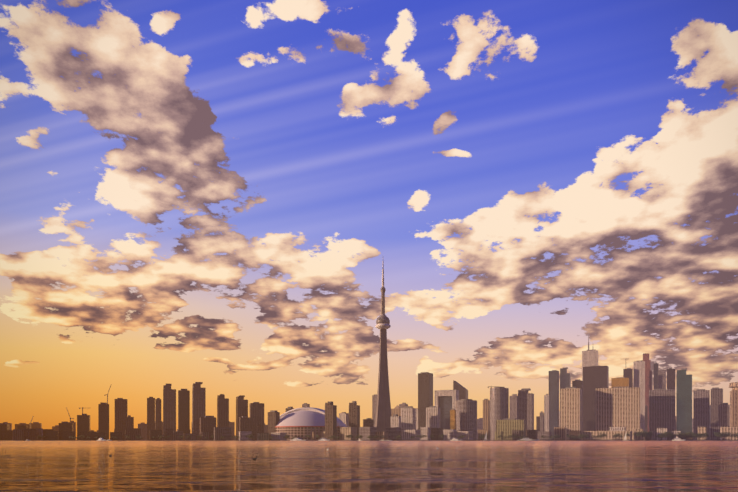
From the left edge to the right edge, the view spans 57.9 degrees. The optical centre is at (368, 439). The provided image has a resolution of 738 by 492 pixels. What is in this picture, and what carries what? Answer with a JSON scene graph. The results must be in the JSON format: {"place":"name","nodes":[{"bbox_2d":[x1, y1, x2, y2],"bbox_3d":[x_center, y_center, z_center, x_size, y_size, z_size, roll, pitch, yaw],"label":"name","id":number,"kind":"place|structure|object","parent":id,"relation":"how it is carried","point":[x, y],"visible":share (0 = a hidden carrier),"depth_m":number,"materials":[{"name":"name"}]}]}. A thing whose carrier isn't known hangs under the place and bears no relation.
{"place":"outdoors","nodes":[
{"label":"outdoors","id":0,"kind":"place"},
{"bbox_2d":[0,441,737,491],"bbox_3d":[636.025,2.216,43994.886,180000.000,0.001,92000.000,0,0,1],"label":"lake water","id":1,"kind":"structure","parent":0,"point":[389,466],"depth_m":55.23,"materials":[{"name":"liquid"}]},
{"bbox_2d":[290,438,305,440],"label":"yacht","id":2,"kind":"object","parent":1,"relation":"on","point":[296,439],"visible":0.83,"depth_m":1539.26,"materials":[{"name":"white"}]},
{"bbox_2d":[517,438,538,440],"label":"boat","id":3,"kind":"object","parent":1,"relation":"on","point":[525,439],"visible":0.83,"depth_m":1550.59,"materials":[{"name":"white"}]},
{"bbox_2d":[0,440,737,440],"bbox_3d":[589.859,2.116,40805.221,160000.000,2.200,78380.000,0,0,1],"label":"city ground","id":4,"kind":"structure","parent":0,"point":[362,440],"depth_m":1620.17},
{"bbox_2d":[0,423,9,429],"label":"building","id":5,"kind":"structure","parent":4,"relation":"on","point":[4,426],"depth_m":1902.03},
{"bbox_2d":[0,430,12,439],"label":"building","id":6,"kind":"structure","parent":4,"relation":"on","point":[6,434],"depth_m":1790.12,"materials":[{"name":"concrete"}]},
{"bbox_2d":[13,429,23,439],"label":"building","id":7,"kind":"structure","parent":4,"relation":"on","point":[18,434],"depth_m":1678.49,"materials":[{"name":"concrete"}]},
{"bbox_2d":[17,424,27,428],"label":"building","id":8,"kind":"structure","parent":4,"relation":"on","point":[22,426],"depth_m":1906.56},
{"bbox_2d":[15,423,30,428],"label":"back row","id":9,"kind":"object","parent":4,"relation":"on","point":[19,424],"visible":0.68,"depth_m":2990.88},
{"bbox_2d":[24,428,38,439],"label":"building","id":10,"kind":"structure","parent":4,"relation":"on","point":[30,434],"depth_m":1677.15,"materials":[{"name":"concrete"}]},
{"bbox_2d":[29,422,41,428],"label":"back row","id":11,"kind":"object","parent":4,"relation":"on","point":[34,425],"visible":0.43,"depth_m":3158.94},
{"bbox_2d":[35,428,42,439],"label":"building","id":12,"kind":"structure","parent":4,"relation":"on","point":[40,431],"depth_m":1720.67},
{"bbox_2d":[43,429,54,439],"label":"building","id":13,"kind":"structure","parent":4,"relation":"on","point":[44,430],"depth_m":1797.46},
{"bbox_2d":[45,431,58,439],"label":"building","id":14,"kind":"structure","parent":4,"relation":"on","point":[51,435],"depth_m":1709.95,"materials":[{"name":"concrete"}]},
{"bbox_2d":[52,425,58,430],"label":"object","id":15,"kind":"object","parent":4,"relation":"on","point":[56,427],"visible":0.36,"depth_m":2780.76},
{"bbox_2d":[59,422,72,439],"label":"building","id":16,"kind":"structure","parent":4,"relation":"on","point":[65,426],"depth_m":1898.10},
{"bbox_2d":[63,431,75,439],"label":"building","id":17,"kind":"structure","parent":4,"relation":"on","point":[67,435],"depth_m":1725.70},
{"bbox_2d":[68,421,75,431],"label":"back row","id":18,"kind":"object","parent":4,"relation":"on","point":[74,425],"visible":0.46,"depth_m":2595.35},
{"bbox_2d":[77,414,89,439],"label":"building","id":19,"kind":"structure","parent":4,"relation":"on","point":[83,422],"depth_m":1949.40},
{"bbox_2d":[78,431,95,439],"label":"building","id":20,"kind":"structure","parent":4,"relation":"on","point":[91,434],"depth_m":1748.85,"materials":[{"name":"concrete"}]},
{"bbox_2d":[95,432,105,439],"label":"building","id":21,"kind":"structure","parent":4,"relation":"on","point":[98,434],"depth_m":1687.84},
{"bbox_2d":[98,402,108,439],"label":"building","id":22,"kind":"structure","parent":4,"relation":"on","point":[103,417],"depth_m":2000.87,"materials":[{"name":"concrete"}]},
{"bbox_2d":[110,432,121,439],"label":"building","id":23,"kind":"structure","parent":4,"relation":"on","point":[118,435],"depth_m":1674.00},
{"bbox_2d":[115,398,127,439],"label":"building","id":24,"kind":"structure","parent":4,"relation":"on","point":[121,409],"depth_m":1946.83,"materials":[{"name":"concrete"}]},
{"bbox_2d":[126,415,133,427],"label":"building","id":25,"kind":"structure","parent":4,"relation":"on","point":[129,421],"depth_m":1932.47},
{"bbox_2d":[125,428,140,439],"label":"building","id":26,"kind":"structure","parent":4,"relation":"on","point":[132,432],"depth_m":1769.20,"materials":[{"name":"concrete"}]},
{"bbox_2d":[138,423,146,439],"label":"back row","id":27,"kind":"object","parent":4,"relation":"on","point":[143,426],"visible":0.68,"depth_m":2643.32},
{"bbox_2d":[147,397,154,439],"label":"building","id":28,"kind":"structure","parent":4,"relation":"on","point":[150,413],"depth_m":2100.11,"materials":[{"name":"concrete"}]},
{"bbox_2d":[150,430,161,439],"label":"building","id":29,"kind":"structure","parent":4,"relation":"on","point":[155,432],"depth_m":1717.52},
{"bbox_2d":[155,398,160,429],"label":"building","id":30,"kind":"structure","parent":4,"relation":"on","point":[157,413],"depth_m":2152.99,"materials":[{"name":"concrete"}]},
{"bbox_2d":[162,384,175,439],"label":"building","id":31,"kind":"structure","parent":4,"relation":"on","point":[169,407],"depth_m":2044.12,"materials":[{"name":"concrete"}]},
{"bbox_2d":[166,428,172,439],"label":"building","id":32,"kind":"structure","parent":4,"relation":"on","point":[169,431],"depth_m":1693.95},
{"bbox_2d":[173,431,182,439],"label":"building","id":33,"kind":"structure","parent":4,"relation":"on","point":[176,434],"depth_m":1753.68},
{"bbox_2d":[178,389,189,433],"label":"building","id":34,"kind":"structure","parent":4,"relation":"on","point":[184,410],"depth_m":1997.11,"materials":[{"name":"concrete"}]},
{"bbox_2d":[183,433,195,439],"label":"building","id":35,"kind":"structure","parent":4,"relation":"on","point":[193,435],"depth_m":1764.65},
{"bbox_2d":[192,382,205,439],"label":"building","id":36,"kind":"structure","parent":4,"relation":"on","point":[198,401],"depth_m":1942.81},
{"bbox_2d":[202,432,208,439],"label":"building","id":37,"kind":"structure","parent":4,"relation":"on","point":[205,434],"depth_m":1730.97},
{"bbox_2d":[198,416,215,439],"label":"building","id":38,"kind":"structure","parent":4,"relation":"on","point":[207,423],"depth_m":1790.99,"materials":[{"name":"concrete"}]},
{"bbox_2d":[217,394,228,426],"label":"building","id":39,"kind":"structure","parent":4,"relation":"on","point":[222,411],"depth_m":1944.44,"materials":[{"name":"concrete"}]},
{"bbox_2d":[214,427,231,439],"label":"building","id":40,"kind":"structure","parent":4,"relation":"on","point":[219,432],"depth_m":1671.51,"materials":[{"name":"concrete"}]},
{"bbox_2d":[229,421,235,439],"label":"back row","id":41,"kind":"object","parent":4,"relation":"on","point":[232,424],"visible":0.19,"depth_m":2887.66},
{"bbox_2d":[236,395,247,439],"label":"building","id":42,"kind":"structure","parent":4,"relation":"on","point":[241,406],"depth_m":1943.43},
{"bbox_2d":[239,416,250,430],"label":"building","id":43,"kind":"structure","parent":4,"relation":"on","point":[244,423],"depth_m":1844.56,"materials":[{"name":"concrete"}]},
{"bbox_2d":[238,431,251,439],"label":"building","id":44,"kind":"structure","parent":4,"relation":"on","point":[243,434],"depth_m":1773.18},
{"bbox_2d":[250,402,263,439],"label":"building","id":45,"kind":"structure","parent":4,"relation":"on","point":[257,415],"depth_m":1889.70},
{"bbox_2d":[257,433,268,439],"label":"building","id":46,"kind":"structure","parent":4,"relation":"on","point":[263,436],"depth_m":1688.05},
{"bbox_2d":[264,423,267,432],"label":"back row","id":47,"kind":"object","parent":4,"relation":"on","point":[265,428],"visible":0.14,"depth_m":2791.68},
{"bbox_2d":[268,410,279,439],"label":"building","id":48,"kind":"structure","parent":4,"relation":"on","point":[273,418],"depth_m":1794.39,"materials":[{"name":"concrete"}]},
{"bbox_2d":[271,433,285,439],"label":"building","id":49,"kind":"structure","parent":4,"relation":"on","point":[278,436],"depth_m":1714.54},
{"bbox_2d":[302,403,309,407],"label":"building","id":50,"kind":"structure","parent":4,"relation":"on","point":[304,405],"depth_m":2397.32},
{"bbox_2d":[275,407,346,439],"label":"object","id":51,"kind":"structure","parent":4,"relation":"on","point":[300,423],"depth_m":1770.50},
{"bbox_2d":[325,401,336,439],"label":"building","id":52,"kind":"structure","parent":4,"relation":"on","point":[330,419],"depth_m":1714.31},
{"bbox_2d":[339,412,348,426],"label":"building","id":53,"kind":"structure","parent":4,"relation":"on","point":[344,417],"depth_m":2291.27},
{"bbox_2d":[341,427,356,439],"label":"building","id":54,"kind":"structure","parent":4,"relation":"on","point":[345,431],"depth_m":1753.03,"materials":[{"name":"concrete"}]},
{"bbox_2d":[349,401,359,439],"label":"building","id":55,"kind":"structure","parent":4,"relation":"on","point":[354,414],"depth_m":1791.68,"materials":[{"name":"concrete"}]},
{"bbox_2d":[359,427,376,439],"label":"building","id":56,"kind":"structure","parent":4,"relation":"on","point":[364,432],"depth_m":1698.66,"materials":[{"name":"concrete"}]},
{"bbox_2d":[363,418,372,426],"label":"building","id":57,"kind":"structure","parent":4,"relation":"on","point":[367,422],"depth_m":1742.32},
{"bbox_2d":[372,394,376,426],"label":"building","id":58,"kind":"structure","parent":4,"relation":"on","point":[374,400],"depth_m":2292.99,"materials":[{"name":"concrete"}]},
{"bbox_2d":[376,432,387,439],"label":"building","id":59,"kind":"structure","parent":4,"relation":"on","point":[385,437],"depth_m":1699.03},
{"bbox_2d":[375,265,391,431],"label":"observation tower","id":60,"kind":"structure","parent":4,"relation":"on","point":[383,415],"depth_m":1979.87,"materials":[{"name":"concrete"}]},
{"bbox_2d":[386,427,400,439],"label":"building","id":61,"kind":"structure","parent":4,"relation":"on","point":[393,432],"depth_m":1744.76,"materials":[{"name":"concrete"}]},
{"bbox_2d":[391,414,400,427],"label":"building","id":62,"kind":"structure","parent":4,"relation":"on","point":[395,420],"depth_m":1791.60,"materials":[{"name":"concrete"}]},
{"bbox_2d":[391,405,400,415],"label":"building","id":63,"kind":"structure","parent":4,"relation":"on","point":[396,409],"depth_m":2234.17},
{"bbox_2d":[399,403,407,407],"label":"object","id":64,"kind":"object","parent":4,"relation":"on","point":[402,405],"visible":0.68,"depth_m":2617.23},
{"bbox_2d":[401,406,415,429],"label":"building","id":65,"kind":"structure","parent":4,"relation":"on","point":[408,417],"depth_m":1885.44,"materials":[{"name":"concrete"}]},
{"bbox_2d":[401,430,420,439],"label":"building","id":66,"kind":"structure","parent":4,"relation":"on","point":[406,434],"depth_m":1725.38,"materials":[{"name":"concrete"}]},
{"bbox_2d":[416,408,417,429],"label":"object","id":67,"kind":"object","parent":4,"relation":"on","point":[416,418],"visible":0.17,"depth_m":3151.24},
{"bbox_2d":[418,372,432,429],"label":"building","id":68,"kind":"structure","parent":4,"relation":"on","point":[425,390],"depth_m":2482.56,"materials":[{"name":"concrete"}]},
{"bbox_2d":[421,427,430,439],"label":"building","id":69,"kind":"structure","parent":4,"relation":"on","point":[425,431],"depth_m":1690.84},
{"bbox_2d":[426,406,439,427],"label":"building","id":70,"kind":"structure","parent":4,"relation":"on","point":[432,416],"depth_m":1835.05,"materials":[{"name":"concrete"}]},
{"bbox_2d":[431,428,442,439],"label":"building","id":71,"kind":"structure","parent":4,"relation":"on","point":[436,432],"depth_m":1760.05,"materials":[{"name":"concrete"}]},
{"bbox_2d":[435,390,458,428],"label":"skyscraper","id":72,"kind":"structure","parent":4,"relation":"on","point":[445,401],"depth_m":2287.24,"materials":[{"name":"concrete"}]},
{"bbox_2d":[443,429,455,439],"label":"building","id":73,"kind":"structure","parent":4,"relation":"on","point":[449,434],"depth_m":1725.28,"materials":[{"name":"concrete"}]},
{"bbox_2d":[450,408,455,428],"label":"building","id":74,"kind":"structure","parent":4,"relation":"on","point":[453,418],"depth_m":1991.99,"materials":[{"name":"concrete"}]},
{"bbox_2d":[453,380,467,399],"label":"building","id":75,"kind":"structure","parent":4,"relation":"on","point":[463,392],"depth_m":2675.61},
{"bbox_2d":[457,431,472,439],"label":"building","id":76,"kind":"structure","parent":4,"relation":"on","point":[468,435],"depth_m":1704.65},
{"bbox_2d":[456,399,476,439],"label":"building","id":77,"kind":"structure","parent":4,"relation":"on","point":[466,414],"depth_m":1870.79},
{"bbox_2d":[477,418,482,439],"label":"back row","id":78,"kind":"object","parent":4,"relation":"on","point":[479,423],"visible":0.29,"depth_m":3196.83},
{"bbox_2d":[478,430,490,439],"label":"building","id":79,"kind":"structure","parent":4,"relation":"on","point":[481,432],"depth_m":1740.04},
{"bbox_2d":[483,399,489,429],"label":"building","id":80,"kind":"structure","parent":4,"relation":"on","point":[486,414],"depth_m":2087.73,"materials":[{"name":"concrete"}]},
{"bbox_2d":[495,431,502,439],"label":"building","id":81,"kind":"structure","parent":4,"relation":"on","point":[497,433],"depth_m":1670.09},
{"bbox_2d":[490,387,508,439],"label":"building","id":82,"kind":"structure","parent":4,"relation":"on","point":[499,403],"depth_m":1971.64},
{"bbox_2d":[496,418,525,439],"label":"building","id":83,"kind":"structure","parent":4,"relation":"on","point":[506,426],"depth_m":1701.34,"materials":[{"name":"concrete"}]},
{"bbox_2d":[509,394,517,419],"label":"building","id":84,"kind":"structure","parent":4,"relation":"on","point":[513,405],"depth_m":2185.07,"materials":[{"name":"concrete"}]},
{"bbox_2d":[512,430,519,439],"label":"building","id":85,"kind":"structure","parent":4,"relation":"on","point":[515,432],"depth_m":1682.50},
{"bbox_2d":[518,388,533,429],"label":"building","id":86,"kind":"structure","parent":4,"relation":"on","point":[525,405],"depth_m":1976.75,"materials":[{"name":"concrete"}]},
{"bbox_2d":[526,430,538,439],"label":"building","id":87,"kind":"structure","parent":4,"relation":"on","point":[531,434],"depth_m":1746.39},
{"bbox_2d":[536,416,539,430],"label":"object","id":88,"kind":"object","parent":4,"relation":"on","point":[537,422],"visible":0.07,"depth_m":2584.86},
{"bbox_2d":[540,411,543,430],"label":"building","id":89,"kind":"structure","parent":4,"relation":"on","point":[541,420],"depth_m":2089.14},
{"bbox_2d":[537,431,551,439],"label":"building","id":90,"kind":"structure","parent":4,"relation":"on","point":[548,434],"depth_m":1662.52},
{"bbox_2d":[544,394,548,430],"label":"building","id":91,"kind":"structure","parent":4,"relation":"on","point":[546,412],"depth_m":2384.48,"materials":[{"name":"concrete"}]},
{"bbox_2d":[549,370,558,439],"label":"building","id":92,"kind":"structure","parent":4,"relation":"on","point":[553,398],"depth_m":2478.95,"materials":[{"name":"concrete"}]},
{"bbox_2d":[554,427,566,439],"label":"building","id":93,"kind":"structure","parent":4,"relation":"on","point":[561,432],"depth_m":1750.03,"materials":[{"name":"concrete"}]},
{"bbox_2d":[560,367,570,388],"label":"building","id":94,"kind":"structure","parent":4,"relation":"on","point":[565,379],"depth_m":2577.32,"materials":[{"name":"concrete"}]},
{"bbox_2d":[560,387,581,439],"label":"building","id":95,"kind":"structure","parent":4,"relation":"on","point":[570,408],"depth_m":1872.45,"materials":[{"name":"concrete"}]},
{"bbox_2d":[570,431,580,439],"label":"building","id":96,"kind":"structure","parent":4,"relation":"on","point":[573,433],"depth_m":1685.26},
{"bbox_2d":[572,379,582,430],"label":"building","id":97,"kind":"structure","parent":4,"relation":"on","point":[577,383],"depth_m":2476.99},
{"bbox_2d":[582,350,597,380],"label":"building","id":98,"kind":"structure","parent":4,"relation":"on","point":[589,357],"depth_m":2961.61,"materials":[{"name":"concrete"}]},
{"bbox_2d":[583,365,608,430],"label":"building","id":99,"kind":"structure","parent":4,"relation":"on","point":[594,377],"depth_m":2673.93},
{"bbox_2d":[582,431,631,439],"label":"building","id":100,"kind":"structure","parent":4,"relation":"on","point":[609,434],"depth_m":1667.24,"materials":[{"name":"concrete"}]},
{"bbox_2d":[609,427,625,430],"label":"building","id":101,"kind":"structure","parent":4,"relation":"on","point":[617,428],"depth_m":1726.87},
{"bbox_2d":[611,377,628,387],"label":"building","id":102,"kind":"structure","parent":4,"relation":"on","point":[620,382],"depth_m":2464.69,"materials":[{"name":"concrete"}]},
{"bbox_2d":[596,386,644,439],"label":"building","id":103,"kind":"structure","parent":4,"relation":"on","point":[617,406],"depth_m":1864.42,"materials":[{"name":"concrete"}]},
{"bbox_2d":[623,368,632,386],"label":"building","id":104,"kind":"structure","parent":4,"relation":"on","point":[627,372],"depth_m":2768.68,"materials":[{"name":"concrete"}]},
{"bbox_2d":[633,431,641,439],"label":"tree","id":105,"kind":"object","parent":4,"relation":"on","point":[638,434],"visible":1,"depth_m":1624.10,"materials":[{"name":"green plant"}]},
{"bbox_2d":[633,361,644,430],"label":"building","id":106,"kind":"structure","parent":4,"relation":"on","point":[638,373],"depth_m":2763.77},
{"bbox_2d":[634,429,643,439],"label":"building","id":107,"kind":"structure","parent":4,"relation":"on","point":[636,437],"depth_m":1663.88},
{"bbox_2d":[645,405,646,431],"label":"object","id":108,"kind":"object","parent":4,"relation":"on","point":[645,418],"visible":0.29,"depth_m":2852.87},
{"bbox_2d":[641,353,652,431],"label":"building","id":109,"kind":"structure","parent":4,"relation":"on","point":[648,378],"depth_m":3059.14,"materials":[{"name":"concrete"}]},
{"bbox_2d":[654,362,658,388],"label":"building","id":110,"kind":"structure","parent":4,"relation":"on","point":[656,366],"depth_m":3073.77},
{"bbox_2d":[649,389,674,439],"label":"building","id":111,"kind":"structure","parent":4,"relation":"on","point":[661,408],"depth_m":1923.62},
{"bbox_2d":[658,369,665,388],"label":"building","id":112,"kind":"structure","parent":4,"relation":"on","point":[661,378],"depth_m":2672.95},
{"bbox_2d":[657,428,666,439],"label":"building","id":113,"kind":"structure","parent":4,"relation":"on","point":[661,430],"depth_m":1754.16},
{"bbox_2d":[667,367,674,389],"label":"building","id":114,"kind":"structure","parent":4,"relation":"on","point":[670,378],"depth_m":2572.83,"materials":[{"name":"concrete"}]},
{"bbox_2d":[673,431,680,439],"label":"building","id":115,"kind":"structure","parent":4,"relation":"on","point":[675,432],"depth_m":1732.75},
{"bbox_2d":[676,368,691,438],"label":"building","id":116,"kind":"structure","parent":4,"relation":"on","point":[683,402],"depth_m":2169.59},
{"bbox_2d":[693,389,709,439],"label":"building","id":117,"kind":"structure","parent":4,"relation":"on","point":[701,407],"depth_m":1970.09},
{"bbox_2d":[698,427,705,439],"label":"building","id":118,"kind":"structure","parent":4,"relation":"on","point":[701,430],"depth_m":1663.49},
{"bbox_2d":[710,427,719,439],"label":"building","id":119,"kind":"structure","parent":4,"relation":"on","point":[712,431],"depth_m":1669.86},
{"bbox_2d":[711,387,722,426],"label":"building","id":120,"kind":"structure","parent":4,"relation":"on","point":[716,396],"depth_m":2073.64,"materials":[{"name":"concrete"}]},
{"bbox_2d":[718,403,729,426],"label":"building","id":121,"kind":"structure","parent":4,"relation":"on","point":[723,414],"depth_m":1874.90,"materials":[{"name":"concrete"}]},
{"bbox_2d":[720,427,737,439],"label":"building","id":122,"kind":"structure","parent":4,"relation":"on","point":[732,430],"depth_m":1734.15,"materials":[{"name":"concrete"}]},
{"bbox_2d":[729,382,737,426],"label":"building","id":123,"kind":"structure","parent":4,"relation":"on","point":[733,405],"depth_m":1823.85,"materials":[{"name":"concrete"}]},
{"bbox_2d":[0,0,737,439],"label":"sky","id":124,"kind":"structure","parent":0,"point":[218,194],"materials":[{"name":"blue"}]}
]}

